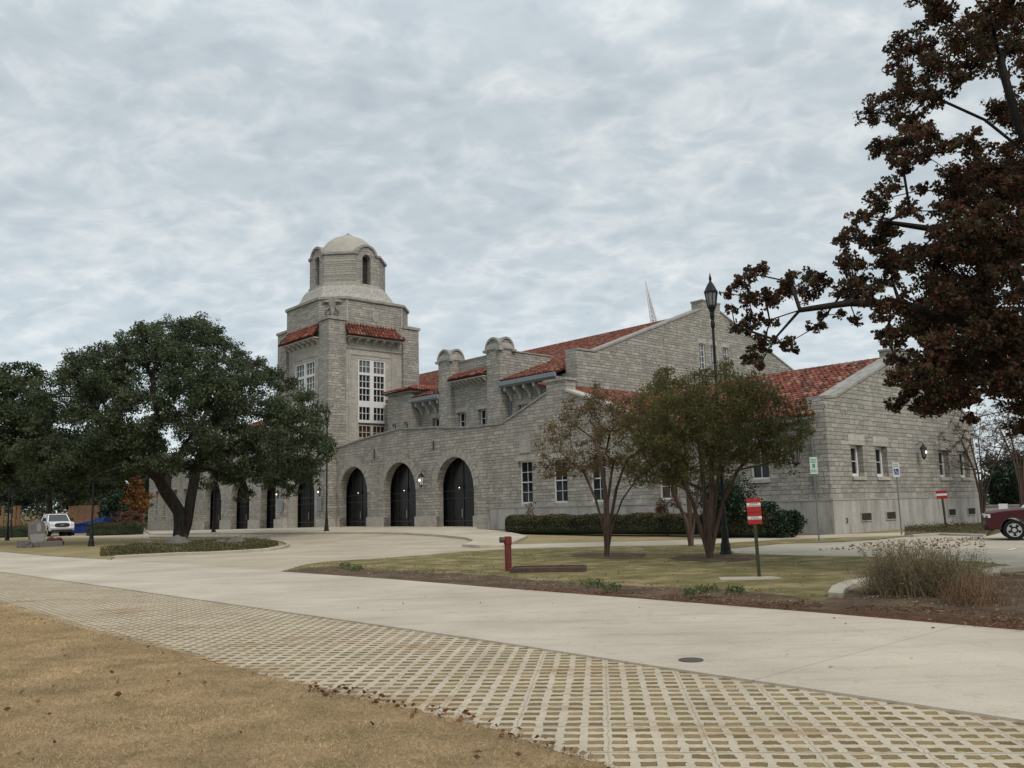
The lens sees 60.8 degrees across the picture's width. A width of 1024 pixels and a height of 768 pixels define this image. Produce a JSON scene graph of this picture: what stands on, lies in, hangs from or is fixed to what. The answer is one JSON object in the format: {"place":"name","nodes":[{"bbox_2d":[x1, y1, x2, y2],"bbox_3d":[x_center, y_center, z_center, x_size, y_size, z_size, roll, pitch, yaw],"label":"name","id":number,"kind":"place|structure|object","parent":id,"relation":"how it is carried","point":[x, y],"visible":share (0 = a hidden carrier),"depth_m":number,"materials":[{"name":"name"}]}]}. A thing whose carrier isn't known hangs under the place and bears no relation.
{"place":"outdoors","nodes":[
{"label":"outdoors","id":0,"kind":"place"},
{"bbox_2d":[0,537,285,558],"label":"lawn","id":1,"kind":"structure","parent":0,"point":[77,547],"depth_m":48.23,"materials":[{"name":"plant"}]},
{"bbox_2d":[1,506,5,525],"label":"timber post","id":2,"kind":"object","parent":1,"relation":"on","point":[2,515],"visible":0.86,"depth_m":82.98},
{"bbox_2d":[4,481,10,540],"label":"street lamp","id":3,"kind":"object","parent":1,"relation":"on","point":[7,535],"visible":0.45,"depth_m":66.63,"materials":[{"name":"black metal"}]},
{"bbox_2d":[9,466,14,537],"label":"street lamp","id":4,"kind":"object","parent":1,"relation":"on","point":[10,534],"visible":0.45,"depth_m":76.42,"materials":[{"name":"black metal"}]},
{"bbox_2d":[0,524,28,537],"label":"hedge","id":5,"kind":"object","parent":1,"relation":"on","point":[18,531],"visible":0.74,"depth_m":77.29,"materials":[{"name":"green plant"}]},
{"bbox_2d":[0,361,67,492],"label":"oak tree","id":6,"kind":"object","parent":1,"relation":"on","point":[13,387],"visible":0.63,"depth_m":54.93,"materials":[{"name":"green plant"}]},
{"bbox_2d":[17,520,62,547],"bbox_3d":[-26.902,8.554,49.755,0.720,1.514,2.223,-8,-11,41],"label":"stone marker","id":7,"kind":"object","parent":1,"relation":"on","point":[36,531],"visible":0.83,"depth_m":49.55,"materials":[{"name":"stone"}]},
{"bbox_2d":[0,506,147,533],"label":"scrub","id":8,"kind":"object","parent":1,"relation":"on","point":[27,523],"visible":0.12,"depth_m":111.37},
{"bbox_2d":[87,394,100,545],"bbox_3d":[-23.538,4.645,49.156,0.426,8.962,0.426,2,-9,-22],"label":"street lamp","id":9,"kind":"object","parent":1,"relation":"on","point":[91,534],"visible":0.65,"depth_m":48.82,"materials":[{"name":"black metal"}]},
{"bbox_2d":[2,311,338,537],"bbox_3d":[-21.263,2.099,55.589,20.334,15.936,18.855,-1,-8,0],"label":"live oak","id":10,"kind":"object","parent":1,"relation":"on","point":[112,375],"visible":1,"depth_m":50.66,"materials":[{"name":"green plant"}]},
{"bbox_2d":[165,535,191,544],"bbox_3d":[-16.692,7.862,43.598,1.513,0.665,1.099,-1,-8,0],"label":"boulder","id":11,"kind":"object","parent":1,"relation":"on","point":[176,539],"visible":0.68,"depth_m":43.30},
{"bbox_2d":[101,532,272,553],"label":"dry stalks","id":12,"kind":"object","parent":1,"relation":"on","point":[182,542],"visible":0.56,"depth_m":40.39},
{"bbox_2d":[227,536,244,542],"bbox_3d":[-13.819,7.885,43.710,1.170,0.514,0.808,-1,-8,0],"label":"boulder","id":13,"kind":"object","parent":1,"relation":"on","point":[233,539],"visible":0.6,"depth_m":43.50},
{"bbox_2d":[45,531,515,570],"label":"plaza","id":14,"kind":"structure","parent":0,"point":[302,549],"depth_m":35.58,"materials":[{"name":"concrete"}]},
{"bbox_2d":[17,506,21,524],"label":"timber post","id":15,"kind":"object","parent":14,"relation":"on","point":[18,514],"visible":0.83,"depth_m":83.64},
{"bbox_2d":[42,514,73,536],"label":"suv","id":16,"kind":"object","parent":14,"relation":"on","point":[60,523],"visible":0.84,"depth_m":78.85,"materials":[{"name":"white paint"}]},
{"bbox_2d":[62,516,115,535],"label":"tarp","id":17,"kind":"object","parent":14,"relation":"on","point":[80,527],"visible":0.34,"depth_m":81.98,"materials":[{"name":"blue plastic"}]},
{"bbox_2d":[68,505,109,522],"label":"board fence","id":18,"kind":"object","parent":14,"relation":"on","point":[78,511],"visible":0.49,"depth_m":88.86,"materials":[{"name":"brown wood"}]},
{"bbox_2d":[0,600,621,767],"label":"front lawn","id":19,"kind":"structure","parent":0,"point":[447,746],"depth_m":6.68,"materials":[{"name":"plant"}]},
{"bbox_2d":[23,646,482,767],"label":"fallen leaves","id":20,"kind":"object","parent":19,"relation":"on","point":[118,694],"visible":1,"depth_m":7.33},
{"bbox_2d":[3,617,521,760],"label":"fallen leaves","id":21,"kind":"object","parent":19,"relation":"on","point":[137,739],"visible":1,"depth_m":6.71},
{"bbox_2d":[295,680,590,755],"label":"fallen leaves","id":22,"kind":"object","parent":19,"relation":"on","point":[572,751],"visible":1,"depth_m":6.86,"materials":[{"name":"plant"}]},
{"bbox_2d":[144,526,526,547],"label":"pavement","id":23,"kind":"structure","parent":0,"point":[480,538],"depth_m":56.31,"materials":[{"name":"concrete"}]},
{"bbox_2d":[211,481,215,531],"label":"street lamp","id":24,"kind":"object","parent":23,"relation":"on","point":[213,527],"visible":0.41,"depth_m":69.21,"materials":[{"name":"black metal"}]},
{"bbox_2d":[324,403,329,530],"bbox_3d":[-12.879,5.705,60.662,0.426,8.962,0.426,-5,-9,22],"label":"street lamp","id":25,"kind":"object","parent":23,"relation":"on","point":[326,527],"visible":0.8,"depth_m":60.48,"materials":[{"name":"black metal"}]},
{"bbox_2d":[0,552,1023,722],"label":"road","id":26,"kind":"structure","parent":0,"point":[969,670],"depth_m":10.97,"materials":[{"name":"concrete"}]},
{"bbox_2d":[678,657,703,661],"bbox_3d":[1.807,2.795,8.803,0.250,0.028,0.250,-1,-8,0],"label":"utility cover","id":27,"kind":"object","parent":26,"relation":"on","point":[690,659],"visible":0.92,"depth_m":8.82,"materials":[{"name":"metal"}]},
{"bbox_2d":[0,0,1023,520],"label":"sky","id":28,"kind":"structure","parent":0,"point":[521,171],"materials":[{"name":"grey"}]},
{"bbox_2d":[9,529,1023,767],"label":"ground","id":29,"kind":"structure","parent":0,"point":[995,531],"depth_m":33.71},
{"bbox_2d":[13,506,16,525],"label":"timber post","id":30,"kind":"object","parent":29,"relation":"on","point":[14,514],"visible":0.77,"depth_m":83.47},
{"bbox_2d":[0,466,49,510],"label":"oak tree","id":31,"kind":"object","parent":29,"relation":"on","point":[4,496],"visible":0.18,"depth_m":126.64,"materials":[{"name":"green plant"}]},
{"bbox_2d":[1,423,134,533],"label":"oak tree","id":32,"kind":"object","parent":29,"relation":"on","point":[30,493],"visible":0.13,"depth_m":89.91,"materials":[{"name":"green plant"}]},
{"bbox_2d":[45,487,147,513],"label":"oak tree","id":33,"kind":"object","parent":29,"relation":"on","point":[64,504],"visible":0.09,"depth_m":131.99,"materials":[{"name":"green plant"}]},
{"bbox_2d":[95,489,131,521],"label":"evergreen shrub","id":34,"kind":"object","parent":29,"relation":"on","point":[112,501],"visible":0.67,"depth_m":85.91,"materials":[{"name":"green plant"}]},
{"bbox_2d":[86,520,143,535],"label":"hedge","id":35,"kind":"object","parent":29,"relation":"on","point":[119,528],"visible":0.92,"depth_m":77.34,"materials":[{"name":"green plant"}]},
{"bbox_2d":[81,423,168,500],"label":"oak tree","id":36,"kind":"object","parent":29,"relation":"on","point":[143,477],"visible":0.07,"depth_m":114.63,"materials":[{"name":"green plant"}]},
{"bbox_2d":[110,508,143,527],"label":"red shrub","id":37,"kind":"object","parent":29,"relation":"on","point":[134,515],"visible":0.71,"depth_m":82.75,"materials":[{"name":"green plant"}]},
{"bbox_2d":[119,474,155,523],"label":"autumn tree","id":38,"kind":"object","parent":29,"relation":"on","point":[131,497],"visible":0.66,"depth_m":93.45,"materials":[{"name":"orange plant"}]},
{"bbox_2d":[99,537,278,555],"bbox_3d":[-15.622,7.867,42.707,8.154,0.422,12.838,2,-9,-24],"label":"ground cover","id":39,"kind":"object","parent":29,"relation":"on","point":[196,546],"visible":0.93,"depth_m":38.97,"materials":[{"name":"green plant"}]},
{"bbox_2d":[113,536,289,558],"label":"kerb","id":40,"kind":"structure","parent":29,"relation":"on","point":[287,545],"depth_m":35.45,"materials":[{"name":"concrete"}]},
{"bbox_2d":[0,572,1023,767],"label":"turf pavers","id":41,"kind":"object","parent":29,"relation":"on","point":[626,715],"visible":0.97,"depth_m":7.43,"materials":[{"name":"concrete"}]},
{"bbox_2d":[148,233,980,533],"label":"depot building","id":42,"kind":"structure","parent":29,"relation":"on","point":[448,443],"depth_m":64.91,"materials":[{"name":"stone"}]},
{"bbox_2d":[294,360,314,452],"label":"tall window","id":43,"kind":"structure","parent":42,"relation":"in","point":[305,372],"depth_m":78.76,"materials":[{"name":"clear glass"}]},
{"bbox_2d":[358,359,385,438],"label":"tall window","id":44,"kind":"structure","parent":42,"relation":"in","point":[371,373],"depth_m":78.07,"materials":[{"name":"white glass"}]},
{"bbox_2d":[455,407,466,425],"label":"window","id":45,"kind":"structure","parent":42,"relation":"in","point":[462,415],"depth_m":69.58,"materials":[{"name":"clear glass"}]},
{"bbox_2d":[476,404,486,424],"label":"window","id":46,"kind":"structure","parent":42,"relation":"in","point":[483,412],"depth_m":67.70,"materials":[{"name":"clear glass"}]},
{"bbox_2d":[516,399,531,407],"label":"window","id":47,"kind":"structure","parent":42,"relation":"in","point":[529,400],"depth_m":64.67,"materials":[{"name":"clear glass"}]},
{"bbox_2d":[516,455,533,503],"bbox_3d":[0.991,6.212,56.497,0.315,3.060,1.700,6,-11,-41],"label":"window","id":48,"kind":"structure","parent":42,"relation":"in","point":[526,471],"depth_m":56.63,"materials":[{"name":"clear glass"}]},
{"bbox_2d":[549,452,568,502],"bbox_3d":[3.068,5.828,54.143,0.315,3.060,1.700,6,-11,-41],"label":"window","id":49,"kind":"structure","parent":42,"relation":"in","point":[561,489],"depth_m":54.24,"materials":[{"name":"clear glass"}]},
{"bbox_2d":[586,450,605,501],"bbox_3d":[5.181,5.443,51.788,0.315,3.060,1.700,6,-11,-41],"label":"window","id":50,"kind":"structure","parent":42,"relation":"in","point":[597,487],"depth_m":51.93,"materials":[{"name":"clear glass"}]},
{"bbox_2d":[659,460,677,499],"bbox_3d":[8.689,4.968,47.968,0.120,2.760,1.300,6,-11,-41],"label":"window","id":51,"kind":"structure","parent":42,"relation":"in","point":[665,491],"depth_m":48.06,"materials":[{"name":"brown glass"}]},
{"bbox_2d":[697,338,705,368],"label":"window","id":52,"kind":"structure","parent":42,"relation":"in","point":[701,346],"depth_m":70.74,"materials":[{"name":"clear glass"}]},
{"bbox_2d":[709,341,717,369],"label":"window","id":53,"kind":"structure","parent":42,"relation":"in","point":[710,342],"depth_m":71.66,"materials":[{"name":"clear glass"}]},
{"bbox_2d":[721,343,730,374],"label":"window","id":54,"kind":"structure","parent":42,"relation":"in","point":[722,344],"depth_m":72.88,"materials":[{"name":"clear glass"}]},
{"bbox_2d":[746,440,770,482],"bbox_3d":[12.409,3.886,43.643,0.380,2.110,1.500,6,-11,-41],"label":"window","id":55,"kind":"structure","parent":42,"relation":"in","point":[761,475],"depth_m":43.63,"materials":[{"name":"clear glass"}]},
{"bbox_2d":[847,434,866,479],"bbox_3d":[16.752,3.610,42.727,1.600,2.190,0.500,6,-11,-41],"label":"window","id":56,"kind":"structure","parent":42,"relation":"in","point":[853,440],"depth_m":42.94,"materials":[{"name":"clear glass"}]},
{"bbox_2d":[872,436,890,479],"bbox_3d":[18.651,3.800,44.387,1.640,2.190,0.500,6,-11,-41],"label":"window","id":57,"kind":"structure","parent":42,"relation":"in","point":[877,441],"depth_m":44.63,"materials":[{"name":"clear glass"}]},
{"bbox_2d":[936,441,952,479],"bbox_3d":[24.223,4.354,49.257,1.700,2.190,0.500,6,-11,-41],"label":"window","id":58,"kind":"structure","parent":42,"relation":"in","point":[942,473],"depth_m":49.50,"materials":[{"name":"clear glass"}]},
{"bbox_2d":[957,443,972,480],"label":"window","id":59,"kind":"structure","parent":42,"relation":"in","point":[959,448],"depth_m":51.23,"materials":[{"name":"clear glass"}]},
{"bbox_2d":[645,281,657,322],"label":"lattice spire","id":60,"kind":"structure","parent":29,"relation":"on","point":[650,306],"depth_m":115.86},
{"bbox_2d":[747,498,795,537],"bbox_3d":[11.345,5.836,37.900,1.806,1.814,2.321,4,-10,-36],"label":"camellia","id":61,"kind":"object","parent":29,"relation":"on","point":[772,508],"visible":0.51,"depth_m":37.33,"materials":[{"name":"green plant"}]},
{"bbox_2d":[774,509,807,536],"bbox_3d":[11.885,6.008,37.551,1.449,1.307,1.399,-1,-8,0],"label":"camellia","id":62,"kind":"object","parent":29,"relation":"on","point":[797,515],"visible":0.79,"depth_m":37.20,"materials":[{"name":"green plant"}]},
{"bbox_2d":[694,536,909,547],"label":"verge","id":63,"kind":"structure","parent":29,"relation":"on","point":[750,544],"depth_m":34.05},
{"bbox_2d":[609,370,734,545],"bbox_3d":[6.177,2.823,33.113,5.004,6.643,4.599,-1,-8,0],"label":"crepe myrtle","id":64,"kind":"object","parent":63,"relation":"on","point":[690,525],"visible":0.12,"depth_m":32.73,"materials":[{"name":"green plant"}]},
{"bbox_2d":[809,457,819,540],"bbox_3d":[11.802,4.472,33.840,0.280,3.270,0.058,-4,-9,19],"label":"parking sign","id":65,"kind":"object","parent":63,"relation":"on","point":[813,466],"visible":1,"depth_m":33.95,"materials":[{"name":"green"}]},
{"bbox_2d":[718,0,1023,438],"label":"red oak","id":66,"kind":"object","parent":29,"relation":"on","point":[963,328],"visible":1,"depth_m":18.75,"materials":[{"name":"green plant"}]},
{"bbox_2d":[731,533,1023,564],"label":"parking lot","id":67,"kind":"structure","parent":29,"relation":"on","point":[998,546],"depth_m":28.07,"materials":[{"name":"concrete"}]},
{"bbox_2d":[819,537,985,550],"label":"fallen leaves","id":68,"kind":"object","parent":67,"relation":"on","point":[935,544],"visible":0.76,"depth_m":29.64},
{"bbox_2d":[982,505,1023,539],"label":"parked car","id":69,"kind":"object","parent":67,"relation":"on","point":[1005,525],"visible":1,"depth_m":31.01,"materials":[{"name":"red paint"}]},
{"bbox_2d":[910,533,986,536],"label":"kerb","id":70,"kind":"structure","parent":29,"relation":"on","point":[947,534],"depth_m":35.62,"materials":[{"name":"concrete"}]},
{"bbox_2d":[905,523,991,534],"bbox_3d":[25.371,7.830,48.638,6.321,0.001,31.250,-5,-9,24],"label":"wall bed","id":71,"kind":"object","parent":29,"relation":"on","point":[913,532],"visible":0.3,"depth_m":38.66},
{"bbox_2d":[936,490,947,525],"bbox_3d":[21.535,6.286,43.494,0.500,1.920,0.080,-7,-10,25],"label":"warning sign","id":72,"kind":"object","parent":71,"relation":"on","point":[941,495],"visible":0.88,"depth_m":43.53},
{"bbox_2d":[904,520,992,532],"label":"bed plants","id":73,"kind":"object","parent":71,"relation":"on","point":[971,527],"visible":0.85,"depth_m":40.60,"materials":[{"name":"green plant"}]},
{"bbox_2d":[930,398,1023,523],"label":"bare tree","id":74,"kind":"object","parent":29,"relation":"on","point":[981,488],"visible":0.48,"depth_m":48.49,"materials":[{"name":"brown plant"}]},
{"bbox_2d":[969,403,1023,506],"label":"bare tree","id":75,"kind":"object","parent":29,"relation":"on","point":[1020,481],"visible":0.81,"depth_m":46.37,"materials":[{"name":"brown plant"}]},
{"bbox_2d":[978,450,1022,504],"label":"evergreen tree","id":76,"kind":"object","parent":29,"relation":"on","point":[1003,486],"visible":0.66,"depth_m":64.30,"materials":[{"name":"green plant"}]},
{"bbox_2d":[985,504,1019,520],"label":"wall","id":77,"kind":"structure","parent":29,"relation":"on","point":[991,507],"depth_m":53.75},
{"bbox_2d":[982,565,1023,575],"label":"kerb","id":78,"kind":"structure","parent":29,"relation":"on","point":[1012,568],"depth_m":18.46,"materials":[{"name":"concrete"}]},
{"bbox_2d":[281,546,1023,599],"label":"lawn","id":79,"kind":"structure","parent":0,"point":[657,557],"depth_m":22.08,"materials":[{"name":"plant"}]},
{"bbox_2d":[499,536,511,570],"bbox_3d":[-0.151,4.282,21.943,0.304,0.885,0.200,1,-8,-14],"label":"standpipe","id":80,"kind":"object","parent":79,"relation":"on","point":[506,541],"visible":0.96,"depth_m":21.90,"materials":[{"name":"metal"}]},
{"bbox_2d":[510,565,586,572],"bbox_3d":[0.913,4.565,21.576,1.850,0.171,0.940,-2,-8,6],"label":"pit cover","id":81,"kind":"object","parent":79,"relation":"on","point":[547,568],"visible":0.87,"depth_m":21.16,"materials":[{"name":"metal"}]},
{"bbox_2d":[570,552,645,558],"bbox_3d":[3.142,5.407,27.509,2.422,0.001,3.547,3,-9,-29],"label":"mulch ring","id":82,"kind":"object","parent":79,"relation":"on","point":[618,555],"visible":0.94,"depth_m":27.36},
{"bbox_2d":[531,380,666,556],"bbox_3d":[2.738,2.548,27.179,4.328,5.672,3.951,-1,-8,0],"label":"crepe myrtle","id":83,"kind":"object","parent":82,"relation":"on","point":[602,461],"visible":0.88,"depth_m":26.63,"materials":[{"name":"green plant"}]},
{"bbox_2d":[283,562,1023,624],"bbox_3d":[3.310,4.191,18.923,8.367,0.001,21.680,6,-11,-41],"label":"mulch strip","id":84,"kind":"object","parent":79,"relation":"on","point":[850,600],"visible":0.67,"depth_m":15.05,"materials":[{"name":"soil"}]},
{"bbox_2d":[579,578,603,587],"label":"weeds","id":85,"kind":"object","parent":84,"relation":"on","point":[589,583],"visible":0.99,"depth_m":17.09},
{"bbox_2d":[602,582,620,591],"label":"weeds","id":86,"kind":"object","parent":84,"relation":"on","point":[615,586],"visible":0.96,"depth_m":16.10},
{"bbox_2d":[683,588,695,596],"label":"weeds","id":87,"kind":"object","parent":84,"relation":"on","point":[689,591],"visible":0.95,"depth_m":14.76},
{"bbox_2d":[694,583,717,593],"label":"weeds","id":88,"kind":"object","parent":84,"relation":"on","point":[706,589],"visible":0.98,"depth_m":15.60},
{"bbox_2d":[725,585,744,595],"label":"weeds","id":89,"kind":"object","parent":84,"relation":"on","point":[739,590],"visible":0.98,"depth_m":15.11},
{"bbox_2d":[470,585,1023,629],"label":"pine straw strip","id":90,"kind":"object","parent":84,"relation":"on","point":[913,617],"visible":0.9,"depth_m":11.97,"materials":[{"name":"plant"}]},
{"bbox_2d":[484,583,1023,631],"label":"pine needles","id":91,"kind":"object","parent":90,"relation":"on","point":[1002,623],"visible":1,"depth_m":12.61,"materials":[{"name":"plant"}]},
{"bbox_2d":[835,534,1005,597],"bbox_3d":[6.581,2.947,14.209,2.388,1.042,1.759,-1,-8,0],"label":"dry bush","id":92,"kind":"object","parent":84,"relation":"on","point":[911,577],"visible":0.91,"depth_m":14.01,"materials":[{"name":"plant"}]},
{"bbox_2d":[924,563,1023,606],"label":"dry bush","id":93,"kind":"object","parent":84,"relation":"on","point":[979,598],"visible":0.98,"depth_m":12.85,"materials":[{"name":"plant"}]},
{"bbox_2d":[321,547,1018,610],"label":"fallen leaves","id":94,"kind":"object","parent":79,"relation":"on","point":[656,569],"visible":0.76,"depth_m":21.61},
{"bbox_2d":[670,554,755,561],"bbox_3d":[5.853,5.014,25.200,2.632,0.001,3.870,-1,-8,0],"label":"mulch ring","id":95,"kind":"object","parent":79,"relation":"on","point":[721,557],"visible":0.92,"depth_m":25.02,"materials":[{"name":"soil"}]},
{"bbox_2d":[704,274,731,553],"bbox_3d":[6.461,0.833,27.391,0.426,8.962,0.426,2,-9,-22],"label":"street lamp","id":96,"kind":"object","parent":95,"relation":"on","point":[711,292],"visible":0.84,"depth_m":27.61,"materials":[{"name":"black metal"}]},
{"bbox_2d":[622,357,816,557],"bbox_3d":[5.944,2.009,25.307,5.776,6.078,5.124,-1,-8,0],"label":"crepe myrtle","id":97,"kind":"object","parent":79,"relation":"on","point":[670,444],"visible":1,"depth_m":24.44,"materials":[{"name":"green plant"}]},
{"bbox_2d":[719,576,781,579],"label":"utility slab","id":98,"kind":"structure","parent":79,"relation":"on","point":[749,578],"depth_m":17.99,"materials":[{"name":"concrete"}]},
{"bbox_2d":[746,498,761,576],"bbox_3d":[5.164,3.257,18.424,0.291,1.671,0.045,-5,-9,15],"label":"warning sign","id":99,"kind":"object","parent":98,"relation":"on","point":[754,516],"visible":0.99,"depth_m":18.47,"materials":[{"name":"metal"}]},
{"bbox_2d":[828,577,879,597],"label":"kerb","id":100,"kind":"structure","parent":79,"relation":"on","point":[839,590],"depth_m":15.20,"materials":[{"name":"concrete"}]},
{"bbox_2d":[654,494,682,513],"bbox_3d":[7.856,6.607,43.907,1.464,2.096,1.230,-1,-8,0],"label":"nandina","id":101,"kind":"object","parent":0,"point":[662,507],"visible":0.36,"depth_m":43.85,"materials":[{"name":"red plant"}]},
{"bbox_2d":[511,532,909,548],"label":"path","id":102,"kind":"structure","parent":0,"point":[630,543],"depth_m":35.94,"materials":[{"name":"concrete"}]},
{"bbox_2d":[892,462,901,534],"bbox_3d":[16.565,4.931,37.359,0.260,3.120,0.082,-5,-9,23],"label":"parking sign","id":103,"kind":"object","parent":102,"relation":"on","point":[896,472],"visible":0.98,"depth_m":37.47,"materials":[{"name":"grey"}]},
{"bbox_2d":[516,529,904,543],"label":"lawn","id":104,"kind":"structure","parent":0,"point":[545,538],"depth_m":41.31,"materials":[{"name":"plant"}]},
{"bbox_2d":[505,512,698,534],"bbox_3d":[4.362,7.333,45.952,12.884,1.140,1.550,-9,-11,44],"label":"hedge","id":105,"kind":"object","parent":104,"relation":"on","point":[659,523],"visible":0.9,"depth_m":45.22,"materials":[{"name":"green plant"}]},
{"bbox_2d":[487,529,820,536],"bbox_3d":[4.163,9.906,60.260,18.874,0.220,44.518,6,-11,-41],"label":"hedge bed","id":106,"kind":"object","parent":104,"relation":"on","point":[640,534],"visible":0.17,"depth_m":45.02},
{"bbox_2d":[690,473,759,524],"bbox_3d":[9.511,5.418,39.046,2.445,3.004,3.299,1,-8,-15],"label":"camellia","id":107,"kind":"object","parent":104,"relation":"on","point":[736,498],"visible":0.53,"depth_m":38.31,"materials":[{"name":"green plant"}]},
{"bbox_2d":[699,510,781,537],"bbox_3d":[10.167,6.230,38.992,3.965,1.276,1.790,-8,-11,41],"label":"hedge","id":108,"kind":"object","parent":104,"relation":"on","point":[739,528],"visible":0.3,"depth_m":38.11,"materials":[{"name":"green plant"}]},
{"label":"ground","id":109,"kind":"structure","parent":0,"visible":0},
{"bbox_2d":[0,497,148,527],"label":"distant woods","id":110,"kind":"object","parent":109,"relation":"on","point":[37,509],"visible":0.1,"depth_m":150.33,"materials":[{"name":"plant"}]},
{"bbox_2d":[975,447,1023,504],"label":"distant woods","id":111,"kind":"object","parent":109,"relation":"on","point":[990,470],"visible":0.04,"depth_m":112.20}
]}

